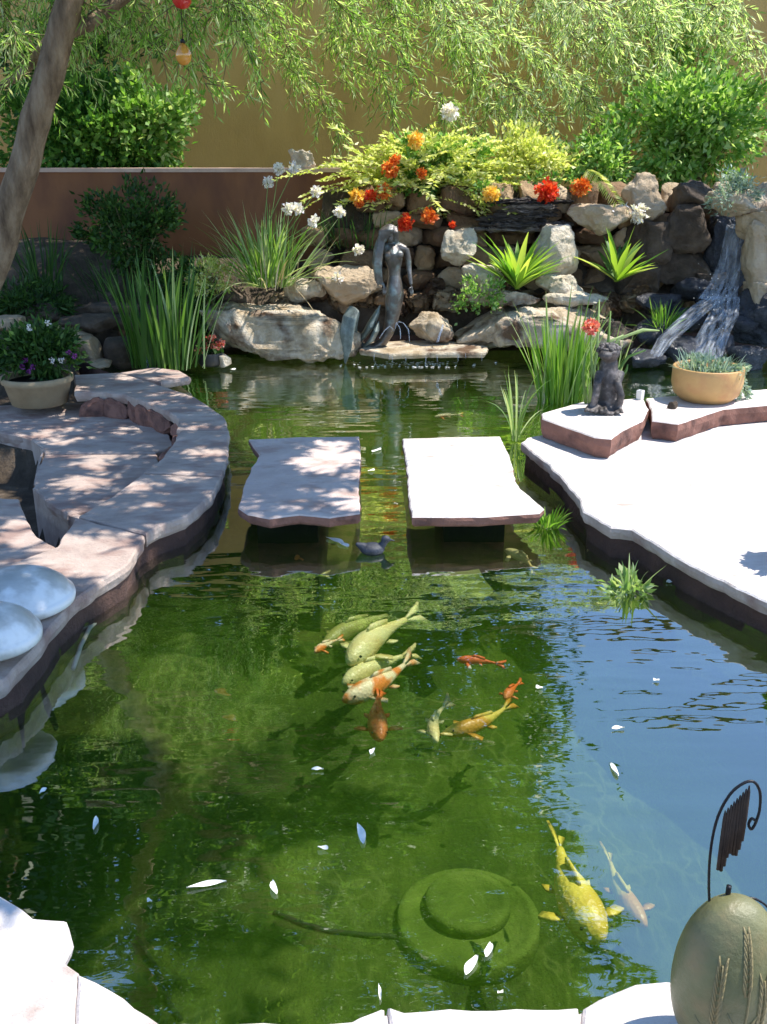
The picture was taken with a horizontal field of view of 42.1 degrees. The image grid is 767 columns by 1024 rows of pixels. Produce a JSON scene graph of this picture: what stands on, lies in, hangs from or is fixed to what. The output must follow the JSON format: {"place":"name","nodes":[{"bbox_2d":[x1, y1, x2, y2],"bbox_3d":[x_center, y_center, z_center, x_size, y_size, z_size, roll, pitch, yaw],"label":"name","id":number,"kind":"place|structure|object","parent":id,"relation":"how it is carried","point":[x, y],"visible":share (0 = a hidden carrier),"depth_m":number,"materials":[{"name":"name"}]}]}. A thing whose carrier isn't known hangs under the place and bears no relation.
{"place":"outdoors","nodes":[
{"label":"outdoors","id":0,"kind":"place"},
{"bbox_2d":[12,217,77,288],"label":"shade grass","id":1,"kind":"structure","parent":0,"point":[31,265],"depth_m":9.01,"materials":[{"name":"green plant"}]},
{"bbox_2d":[57,241,181,300],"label":"shade grass","id":2,"kind":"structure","parent":0,"point":[101,280],"depth_m":9.06,"materials":[{"name":"green plant"}]},
{"bbox_2d":[0,184,754,546],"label":"ground","id":3,"kind":"structure","parent":0,"point":[18,466],"depth_m":9.41,"materials":[{"name":"soil"}]},
{"bbox_2d":[0,269,83,321],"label":"ground fern","id":4,"kind":"object","parent":3,"relation":"on","point":[66,305],"visible":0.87,"depth_m":8.83,"materials":[{"name":"green plant"}]},
{"bbox_2d":[33,488,80,547],"bbox_3d":[-1.761,0.097,5.384,0.060,0.315,0.676,-16,25,-37],"label":"stone riser","id":5,"kind":"object","parent":3,"relation":"on","point":[55,528],"visible":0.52,"depth_m":5.39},
{"bbox_2d":[62,327,92,335],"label":"bed rock","id":6,"kind":"object","parent":3,"relation":"on","point":[81,333],"visible":0.2,"depth_m":8.44,"materials":[{"name":"stone"}]},
{"bbox_2d":[58,312,117,332],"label":"bed rock","id":7,"kind":"object","parent":6,"relation":"on","point":[94,322],"visible":0.82,"depth_m":8.48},
{"bbox_2d":[0,403,171,461],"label":"flagstone","id":8,"kind":"object","parent":3,"relation":"on","point":[65,429],"visible":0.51,"depth_m":6.62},
{"bbox_2d":[0,369,73,408],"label":"tan planter","id":9,"kind":"object","parent":8,"relation":"on","point":[25,392],"visible":0.8,"depth_m":6.95,"materials":[{"name":"ceramic"}]},
{"bbox_2d":[0,312,95,380],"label":"petunia plant","id":10,"kind":"object","parent":9,"relation":"in","point":[41,350],"visible":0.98,"depth_m":6.93,"materials":[{"name":"green plant"}]},
{"bbox_2d":[79,397,177,460],"bbox_3d":[-1.464,-0.393,6.109,0.607,0.188,2.388,-7,21,-19],"label":"stone riser","id":11,"kind":"object","parent":8,"relation":"on","point":[139,414],"visible":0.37,"depth_m":6.87,"materials":[{"name":"red stone"}]},
{"bbox_2d":[34,455,157,525],"bbox_3d":[-1.715,-0.135,5.648,0.755,0.080,1.086,0,20,0],"label":"flagstone","id":12,"kind":"object","parent":3,"relation":"on","point":[66,487],"visible":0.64,"depth_m":5.69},
{"bbox_2d":[0,40,196,167],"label":"broadleaf bush","id":13,"kind":"object","parent":3,"relation":"on","point":[90,146],"visible":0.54,"depth_m":9.89,"materials":[{"name":"green plant"}]},
{"bbox_2d":[103,336,135,369],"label":"bed rock","id":14,"kind":"object","parent":3,"relation":"on","point":[115,351],"visible":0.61,"depth_m":8.31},
{"bbox_2d":[67,168,188,285],"bbox_3d":[-2.370,-2.644,9.235,1.142,1.075,0.976,0,20,0],"label":"shade shrub","id":15,"kind":"object","parent":3,"relation":"on","point":[136,221],"visible":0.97,"depth_m":9.10,"materials":[{"name":"green plant"}]},
{"bbox_2d":[96,59,205,167],"bbox_3d":[-2.321,-3.858,9.934,1.129,1.201,0.633,-3,20,-9],"label":"sunlit bush","id":16,"kind":"object","parent":3,"relation":"on","point":[147,109],"visible":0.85,"depth_m":9.79,"materials":[{"name":"green plant"}]},
{"bbox_2d":[131,245,219,306],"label":"ground fern","id":17,"kind":"object","parent":3,"relation":"on","point":[184,267],"visible":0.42,"depth_m":9.15,"materials":[{"name":"green plant"}]},
{"bbox_2d":[0,168,438,261],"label":"red garden wall","id":18,"kind":"structure","parent":3,"relation":"on","point":[205,193],"depth_m":9.74,"materials":[{"name":"paint"}]},
{"bbox_2d":[0,0,509,290],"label":"willow tree","id":19,"kind":"object","parent":3,"relation":"on","point":[50,56],"visible":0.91,"depth_m":7.26,"materials":[{"name":"green plant"}]},
{"bbox_2d":[188,160,364,309],"bbox_3d":[-0.943,-2.337,8.755,1.565,1.432,1.464,0,20,0],"label":"strap leaf clump","id":20,"kind":"object","parent":3,"relation":"on","point":[267,257],"visible":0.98,"depth_m":8.78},
{"bbox_2d":[0,0,766,187],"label":"tan boundary wall","id":21,"kind":"structure","parent":3,"relation":"on","point":[243,135],"depth_m":11.34,"materials":[{"name":"paint"}]},
{"bbox_2d":[0,0,175,117],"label":"vine","id":22,"kind":"object","parent":21,"relation":"attached to","point":[101,45],"visible":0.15,"depth_m":10.68,"materials":[{"name":"green plant"}]},
{"bbox_2d":[272,101,574,231],"bbox_3d":[0.393,-3.175,9.312,2.838,1.220,1.258,0,20,0],"label":"yellow flowering bush","id":23,"kind":"object","parent":3,"relation":"on","point":[424,162],"visible":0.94,"depth_m":9.11,"materials":[{"name":"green plant"}]},
{"bbox_2d":[269,180,766,319],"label":"rock retaining wall","id":24,"kind":"structure","parent":3,"relation":"on","point":[440,289],"depth_m":9.30,"materials":[{"name":"stone"}]},
{"bbox_2d":[283,278,325,302],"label":"stone","id":25,"kind":"object","parent":24,"relation":"on","point":[307,291],"visible":0.73,"depth_m":9.09,"materials":[{"name":"stone"}]},
{"bbox_2d":[311,264,382,305],"bbox_3d":[-0.321,-2.076,9.135,0.672,0.370,0.333,-3,20,-9],"label":"stone","id":26,"kind":"object","parent":24,"relation":"on","point":[357,284],"visible":0.9,"depth_m":9.03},
{"bbox_2d":[440,227,477,266],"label":"stone","id":27,"kind":"object","parent":24,"relation":"on","point":[458,246],"visible":0.99,"depth_m":9.04,"materials":[{"name":"stone"}]},
{"bbox_2d":[468,195,573,233],"bbox_3d":[1.261,-2.726,9.136,0.992,0.344,0.432,0,20,0],"label":"slate stack","id":28,"kind":"object","parent":24,"relation":"on","point":[531,215],"visible":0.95,"depth_m":9.03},
{"bbox_2d":[520,168,561,203],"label":"flower clump","id":29,"kind":"object","parent":28,"relation":"on","point":[548,190],"visible":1,"depth_m":8.94,"materials":[{"name":"red plant"}]},
{"bbox_2d":[567,203,633,235],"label":"boulder","id":30,"kind":"object","parent":24,"relation":"on","point":[598,219],"visible":0.99,"depth_m":8.90,"materials":[{"name":"stone"}]},
{"bbox_2d":[635,292,681,315],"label":"cascade rock","id":31,"kind":"object","parent":24,"relation":"on","point":[644,300],"visible":0.81,"depth_m":9.00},
{"bbox_2d":[451,112,590,191],"bbox_3d":[1.242,-3.390,9.532,1.461,0.838,0.789,0,20,0],"label":"shrub","id":32,"kind":"object","parent":3,"relation":"on","point":[519,154],"visible":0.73,"depth_m":9.40,"materials":[{"name":"yellow plant"}]},
{"bbox_2d":[356,0,766,182],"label":"willow tree","id":33,"kind":"object","parent":3,"relation":"on","point":[612,34],"visible":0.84,"depth_m":9.89,"materials":[{"name":"green plant"}]},
{"bbox_2d":[614,0,759,182],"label":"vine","id":34,"kind":"object","parent":33,"relation":"attached to","point":[694,52],"visible":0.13,"depth_m":10.82,"materials":[{"name":"green plant"}]},
{"bbox_2d":[551,109,644,189],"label":"shrub","id":35,"kind":"object","parent":3,"relation":"on","point":[595,149],"visible":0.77,"depth_m":9.54,"materials":[{"name":"green plant"}]},
{"bbox_2d":[612,262,661,295],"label":"hollow rock","id":36,"kind":"object","parent":3,"relation":"on","point":[650,277],"visible":0.57,"depth_m":9.21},
{"bbox_2d":[623,219,672,264],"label":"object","id":37,"kind":"object","parent":36,"relation":"on","point":[652,237],"visible":0.71,"depth_m":9.07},
{"bbox_2d":[621,172,666,220],"bbox_3d":[2.364,-2.885,9.114,0.412,0.433,0.408,0,20,0],"label":"boulder","id":38,"kind":"object","parent":37,"relation":"on","point":[642,187],"visible":0.79,"depth_m":8.98,"materials":[{"name":"stone"}]},
{"bbox_2d":[580,30,766,190],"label":"broadleaf bush","id":39,"kind":"object","parent":3,"relation":"on","point":[686,145],"visible":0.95,"depth_m":9.62,"materials":[{"name":"green plant"}]},
{"bbox_2d":[695,272,727,287],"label":"hollow rock","id":40,"kind":"object","parent":3,"relation":"on","point":[716,279],"visible":0.24,"depth_m":9.15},
{"bbox_2d":[659,252,711,284],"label":"rock","id":41,"kind":"object","parent":40,"relation":"on","point":[678,268],"visible":0.45,"depth_m":9.19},
{"bbox_2d":[666,203,710,254],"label":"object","id":42,"kind":"object","parent":41,"relation":"on","point":[688,231],"visible":0.88,"depth_m":9.00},
{"bbox_2d":[667,180,716,213],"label":"hollow rock","id":43,"kind":"object","parent":42,"relation":"on","point":[693,191],"visible":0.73,"depth_m":8.96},
{"bbox_2d":[703,215,745,290],"bbox_3d":[3.239,-2.374,9.333,0.601,0.823,0.430,0,20,0],"label":"boulder","id":44,"kind":"object","parent":3,"relation":"on","point":[722,253],"visible":0.35,"depth_m":9.16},
{"bbox_2d":[0,403,766,918],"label":"pond liner","id":45,"kind":"object","parent":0,"point":[708,691],"visible":0.06,"depth_m":4.13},
{"bbox_2d":[0,333,766,727],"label":"pond bank","id":46,"kind":"structure","parent":0,"point":[684,587],"depth_m":4.21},
{"bbox_2d":[0,498,54,566],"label":"flagstone","id":47,"kind":"object","parent":46,"relation":"on","point":[19,540],"visible":0.65,"depth_m":4.47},
{"bbox_2d":[0,518,144,698],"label":"flagstone","id":48,"kind":"object","parent":46,"relation":"on","point":[91,561],"visible":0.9,"depth_m":4.08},
{"bbox_2d":[0,601,42,660],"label":"glazed dome","id":49,"kind":"structure","parent":48,"relation":"on","point":[21,629],"depth_m":3.25,"materials":[{"name":"grey ceramic"}]},
{"bbox_2d":[0,564,75,619],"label":"glazed dome","id":50,"kind":"structure","parent":48,"relation":"on","point":[39,592],"depth_m":3.62,"materials":[{"name":"grey ceramic"}]},
{"bbox_2d":[79,474,221,546],"bbox_3d":[-1.113,-0.023,4.845,0.496,0.070,0.841,5,20,12],"label":"flagstone","id":51,"kind":"object","parent":46,"relation":"on","point":[151,508],"visible":0.87,"depth_m":4.76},
{"bbox_2d":[74,373,227,434],"bbox_3d":[-1.619,-0.747,6.832,0.567,0.070,2.080,-18,26,-40],"label":"flagstone","id":52,"kind":"object","parent":46,"relation":"on","point":[184,412],"visible":0.94,"depth_m":6.87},
{"bbox_2d":[121,368,190,387],"bbox_3d":[-1.760,-1.062,7.859,0.568,0.060,0.366,16,25,37],"label":"flagstone","id":53,"kind":"object","parent":46,"relation":"on","point":[167,378],"visible":0.81,"depth_m":7.75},
{"bbox_2d":[144,431,229,484],"bbox_3d":[-1.055,-0.314,5.642,0.423,0.070,0.884,0,20,0],"label":"flagstone","id":54,"kind":"object","parent":46,"relation":"on","point":[198,453],"visible":0.86,"depth_m":5.52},
{"bbox_2d":[199,301,364,363],"bbox_3d":[-0.894,-1.640,9.004,1.467,0.496,1.002,0,20,0],"label":"boulder","id":55,"kind":"object","parent":46,"relation":"on","point":[279,331],"visible":0.85,"depth_m":8.61,"materials":[{"name":"stone"}]},
{"bbox_2d":[183,252,238,303],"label":"bright bush","id":56,"kind":"object","parent":55,"relation":"on","point":[215,265],"visible":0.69,"depth_m":8.93,"materials":[{"name":"green plant"}]},
{"bbox_2d":[75,986,581,1023],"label":"mortar bed","id":57,"kind":"object","parent":46,"relation":"on","point":[386,1019],"visible":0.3,"depth_m":1.97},
{"bbox_2d":[0,897,78,1023],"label":"flagstone","id":58,"kind":"object","parent":57,"relation":"on","point":[38,980],"visible":0.9,"depth_m":2.06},
{"bbox_2d":[75,975,156,1023],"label":"flagstone","id":59,"kind":"object","parent":57,"relation":"on","point":[96,1003],"visible":1,"depth_m":1.97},
{"bbox_2d":[386,1008,578,1023],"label":"flagstone","id":60,"kind":"object","parent":57,"relation":"on","point":[522,1016],"visible":1,"depth_m":1.95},
{"bbox_2d":[581,982,677,1023],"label":"flagstone","id":61,"kind":"object","parent":57,"relation":"on","point":[644,1004],"visible":0.44,"depth_m":1.98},
{"bbox_2d":[670,893,766,1023],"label":"egg ornament","id":62,"kind":"object","parent":61,"relation":"on","point":[719,970],"visible":1,"depth_m":1.76,"materials":[{"name":"beige ceramic"}]},
{"bbox_2d":[707,780,766,907],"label":"wire scroll","id":63,"kind":"object","parent":62,"relation":"attached to","point":[733,827],"visible":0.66,"depth_m":1.74,"materials":[{"name":"black metal"}]},
{"bbox_2d":[453,300,633,350],"bbox_3d":[1.407,-1.669,8.976,1.550,0.415,1.070,0,20,0],"label":"boulder","id":64,"kind":"object","parent":46,"relation":"on","point":[494,329],"visible":0.5,"depth_m":8.68,"materials":[{"name":"stone"}]},
{"bbox_2d":[450,273,507,325],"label":"creeper","id":65,"kind":"object","parent":64,"relation":"hanging from","point":[471,290],"visible":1,"depth_m":8.79,"materials":[{"name":"green plant"}]},
{"bbox_2d":[469,289,540,306],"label":"stone","id":66,"kind":"object","parent":64,"relation":"on","point":[513,298],"visible":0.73,"depth_m":8.85,"materials":[{"name":"stone"}]},
{"bbox_2d":[461,263,502,297],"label":"stone","id":67,"kind":"object","parent":66,"relation":"on","point":[473,269],"visible":0.56,"depth_m":8.90,"materials":[{"name":"stone"}]},
{"bbox_2d":[467,232,571,288],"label":"rosette plant","id":68,"kind":"object","parent":66,"relation":"on","point":[518,269],"visible":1,"depth_m":8.72,"materials":[{"name":"green plant"}]},
{"bbox_2d":[542,291,608,307],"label":"stone","id":69,"kind":"object","parent":64,"relation":"on","point":[557,299],"visible":0.92,"depth_m":8.81,"materials":[{"name":"stone"}]},
{"bbox_2d":[535,273,582,293],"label":"stone","id":70,"kind":"object","parent":69,"relation":"on","point":[557,283],"visible":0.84,"depth_m":8.89,"materials":[{"name":"stone"}]},
{"bbox_2d":[533,224,578,277],"bbox_3d":[1.559,-2.327,8.989,0.425,0.530,0.346,0,20,0],"label":"stone","id":71,"kind":"object","parent":70,"relation":"on","point":[562,236],"visible":0.77,"depth_m":8.88,"materials":[{"name":"stone"}]},
{"bbox_2d":[576,226,666,281],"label":"rosette plant","id":72,"kind":"object","parent":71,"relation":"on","point":[619,264],"visible":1,"depth_m":8.77,"materials":[{"name":"green plant"}]},
{"bbox_2d":[521,419,766,614],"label":"flagstone","id":73,"kind":"object","parent":46,"relation":"on","point":[694,506],"visible":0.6,"depth_m":4.89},
{"bbox_2d":[540,399,648,457],"bbox_3d":[1.291,-0.539,5.977,0.570,0.115,1.033,13,24,33],"label":"ledge stone","id":74,"kind":"object","parent":73,"relation":"on","point":[577,427],"visible":0.89,"depth_m":5.73,"materials":[{"name":"beige stone"}]},
{"bbox_2d":[584,342,624,415],"bbox_3d":[1.309,-0.802,5.917,0.249,0.416,0.227,0,20,0],"label":"creature statue","id":75,"kind":"object","parent":74,"relation":"on","point":[608,396],"visible":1,"depth_m":5.88,"materials":[{"name":"stone"}]},
{"bbox_2d":[581,300,659,403],"bbox_3d":[1.428,-0.959,6.045,0.479,0.644,0.110,0,20,0],"label":"flowering sedge","id":76,"kind":"object","parent":74,"relation":"on","point":[593,324],"visible":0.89,"depth_m":6.04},
{"bbox_2d":[645,389,766,440],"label":"ledge stone","id":77,"kind":"object","parent":73,"relation":"on","point":[683,419],"visible":0.91,"depth_m":6.08,"materials":[{"name":"beige stone"}]},
{"bbox_2d":[671,359,745,404],"bbox_3d":[2.034,-0.811,6.259,0.436,0.213,0.436,0,20,0],"label":"round pot","id":78,"kind":"object","parent":77,"relation":"on","point":[704,387],"visible":0.79,"depth_m":6.09,"materials":[{"name":"ceramic"}]},
{"bbox_2d":[669,346,753,400],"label":"succulent plant","id":79,"kind":"object","parent":78,"relation":"in","point":[697,361],"visible":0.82,"depth_m":6.20,"materials":[{"name":"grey plant"}]},
{"bbox_2d":[668,305,707,331],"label":"cascade rock","id":80,"kind":"object","parent":46,"relation":"on","point":[696,316],"visible":0.84,"depth_m":8.81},
{"bbox_2d":[694,287,739,315],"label":"cascade rock","id":81,"kind":"object","parent":80,"relation":"on","point":[717,300],"visible":0.92,"depth_m":8.85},
{"bbox_2d":[669,277,714,300],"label":"cascade rock","id":82,"kind":"object","parent":81,"relation":"on","point":[688,289],"visible":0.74,"depth_m":9.04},
{"bbox_2d":[732,288,766,347],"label":"boulder","id":83,"kind":"object","parent":46,"relation":"on","point":[756,313],"visible":0.73,"depth_m":8.67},
{"bbox_2d":[740,219,766,288],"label":"boulder","id":84,"kind":"object","parent":83,"relation":"on","point":[753,260],"visible":0.82,"depth_m":8.52,"materials":[{"name":"stone"}]},
{"bbox_2d":[735,210,766,240],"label":"boulder","id":85,"kind":"object","parent":84,"relation":"on","point":[743,221],"visible":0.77,"depth_m":8.52,"materials":[{"name":"stone"}]},
{"bbox_2d":[704,188,766,216],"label":"boulder","id":86,"kind":"object","parent":85,"relation":"on","point":[744,204],"visible":0.77,"depth_m":8.43,"materials":[{"name":"stone"}]},
{"bbox_2d":[701,163,765,215],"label":"grey trailing plant","id":87,"kind":"object","parent":86,"relation":"on","point":[740,184],"visible":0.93,"depth_m":8.39,"materials":[{"name":"green plant"}]},
{"bbox_2d":[31,345,766,873],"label":"pond water","id":88,"kind":"structure","parent":0,"point":[385,407],"depth_m":7.00,"materials":[{"name":"liquid"}]},
{"bbox_2d":[87,241,235,370],"bbox_3d":[-1.750,-1.698,8.154,0.985,1.008,1.245,-18,27,-41],"label":"reed clump","id":89,"kind":"object","parent":88,"relation":"on","point":[166,345],"visible":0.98,"depth_m":8.07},
{"bbox_2d":[322,600,405,648],"bbox_3d":[-0.071,0.534,4.651,0.536,0.110,0.234,-11,23,-27],"label":"koi","id":90,"kind":"object","parent":88,"relation":"in","point":[350,628],"visible":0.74,"depth_m":4.62},
{"bbox_2d":[354,688,402,741],"bbox_3d":[-0.019,0.732,3.672,0.177,0.094,0.363,0,20,0],"label":"koi","id":91,"kind":"object","parent":88,"relation":"in","point":[377,723],"visible":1,"depth_m":3.58},
{"bbox_2d":[341,643,421,686],"bbox_3d":[0.001,0.640,4.125,0.415,0.100,0.192,-10,22,-25],"label":"koi","id":92,"kind":"object","parent":88,"relation":"in","point":[369,666],"visible":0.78,"depth_m":4.08},
{"bbox_2d":[342,647,421,704],"bbox_3d":[-0.021,0.640,3.921,0.203,0.103,0.446,8,22,22],"label":"koi","id":93,"kind":"object","parent":88,"relation":"in","point":[363,690],"visible":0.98,"depth_m":3.81},
{"bbox_2d":[339,601,428,666],"bbox_3d":[0.030,0.525,4.260,0.568,0.138,0.262,-16,26,-38],"label":"koi","id":94,"kind":"object","parent":88,"relation":"in","point":[362,646],"visible":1,"depth_m":4.18},
{"bbox_2d":[359,341,487,358],"bbox_3d":[0.355,-1.424,8.736,1.131,0.050,0.638,0,20,0],"label":"spill stone","id":95,"kind":"object","parent":88,"relation":"on","point":[407,349],"visible":0.87,"depth_m":8.57,"materials":[{"name":"stone"}]},
{"bbox_2d":[340,224,413,363],"bbox_3d":[-0.079,-1.876,8.563,0.634,1.160,0.277,-6,21,-15],"label":"mermaid statue","id":96,"kind":"object","parent":95,"relation":"on","point":[393,251],"visible":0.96,"depth_m":8.50,"materials":[{"name":"grey metal"}]},
{"bbox_2d":[409,311,453,343],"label":"stone","id":97,"kind":"object","parent":95,"relation":"on","point":[432,327],"visible":1,"depth_m":8.78,"materials":[{"name":"stone"}]},
{"bbox_2d":[442,569,492,604],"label":"submerged stone","id":98,"kind":"object","parent":88,"relation":"in","point":[473,586],"visible":1,"depth_m":4.55,"materials":[{"name":"stone"}]},
{"bbox_2d":[443,698,519,740],"bbox_3d":[0.364,0.762,3.738,0.158,0.071,0.366,14,24,34],"label":"koi","id":99,"kind":"object","parent":88,"relation":"in","point":[473,726],"visible":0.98,"depth_m":3.66,"materials":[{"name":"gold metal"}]},
{"bbox_2d":[486,367,552,441],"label":"sedge tuft","id":100,"kind":"object","parent":88,"relation":"on","point":[516,434],"visible":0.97,"depth_m":6.27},
{"bbox_2d":[508,280,640,403],"bbox_3d":[1.390,-1.213,7.250,1.039,0.901,0.594,4,20,12],"label":"reed clump","id":101,"kind":"object","parent":88,"relation":"on","point":[560,383],"visible":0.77,"depth_m":7.25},
{"bbox_2d":[538,820,623,944],"bbox_3d":[0.559,1.027,2.792,0.230,0.145,0.443,4,20,11],"label":"koi","id":102,"kind":"object","parent":88,"relation":"in","point":[584,915],"visible":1,"depth_m":2.67},
{"bbox_2d":[599,841,654,928],"bbox_3d":[0.786,1.214,3.255,0.169,0.080,0.377,0,20,0],"label":"koi","id":103,"kind":"object","parent":88,"relation":"in","point":[633,912],"visible":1,"depth_m":3.17,"materials":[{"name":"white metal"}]},
{"bbox_2d":[598,554,663,609],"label":"pond plant","id":104,"kind":"object","parent":88,"relation":"in","point":[627,583],"visible":1,"depth_m":4.18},
{"bbox_2d":[659,335,703,362],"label":"cascade rock","id":105,"kind":"object","parent":88,"relation":"on","point":[687,344],"visible":0.81,"depth_m":8.44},
{"bbox_2d":[695,332,734,359],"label":"cascade rock","id":106,"kind":"object","parent":88,"relation":"on","point":[720,342],"visible":0.59,"depth_m":8.53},
{"bbox_2d":[725,345,766,370],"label":"cascade rock","id":107,"kind":"object","parent":88,"relation":"on","point":[755,357],"visible":0.85,"depth_m":8.32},
{"bbox_2d":[35,468,766,1023],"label":"pond bottom","id":108,"kind":"structure","parent":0,"point":[217,732],"depth_m":3.85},
{"bbox_2d":[238,437,360,631],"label":"stepping slab","id":109,"kind":"structure","parent":108,"relation":"in","point":[300,495],"depth_m":5.05,"materials":[{"name":"grey stone"}]},
{"bbox_2d":[273,910,398,938],"bbox_3d":[-0.162,1.350,3.231,0.430,0.022,0.052,5,21,15],"label":"cable","id":110,"kind":"object","parent":108,"relation":"on","point":[334,931],"visible":1,"depth_m":3.21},
{"bbox_2d":[397,868,539,985],"bbox_3d":[0.275,1.352,3.249,0.463,0.162,0.463,0,20,0],"label":"drain cover","id":111,"kind":"object","parent":108,"relation":"on","point":[451,923],"visible":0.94,"depth_m":3.17,"materials":[{"name":"plastic"}]},
{"bbox_2d":[402,437,543,642],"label":"stepping slab","id":112,"kind":"structure","parent":108,"relation":"on","point":[466,483],"depth_m":5.07,"materials":[{"name":"white stone"}]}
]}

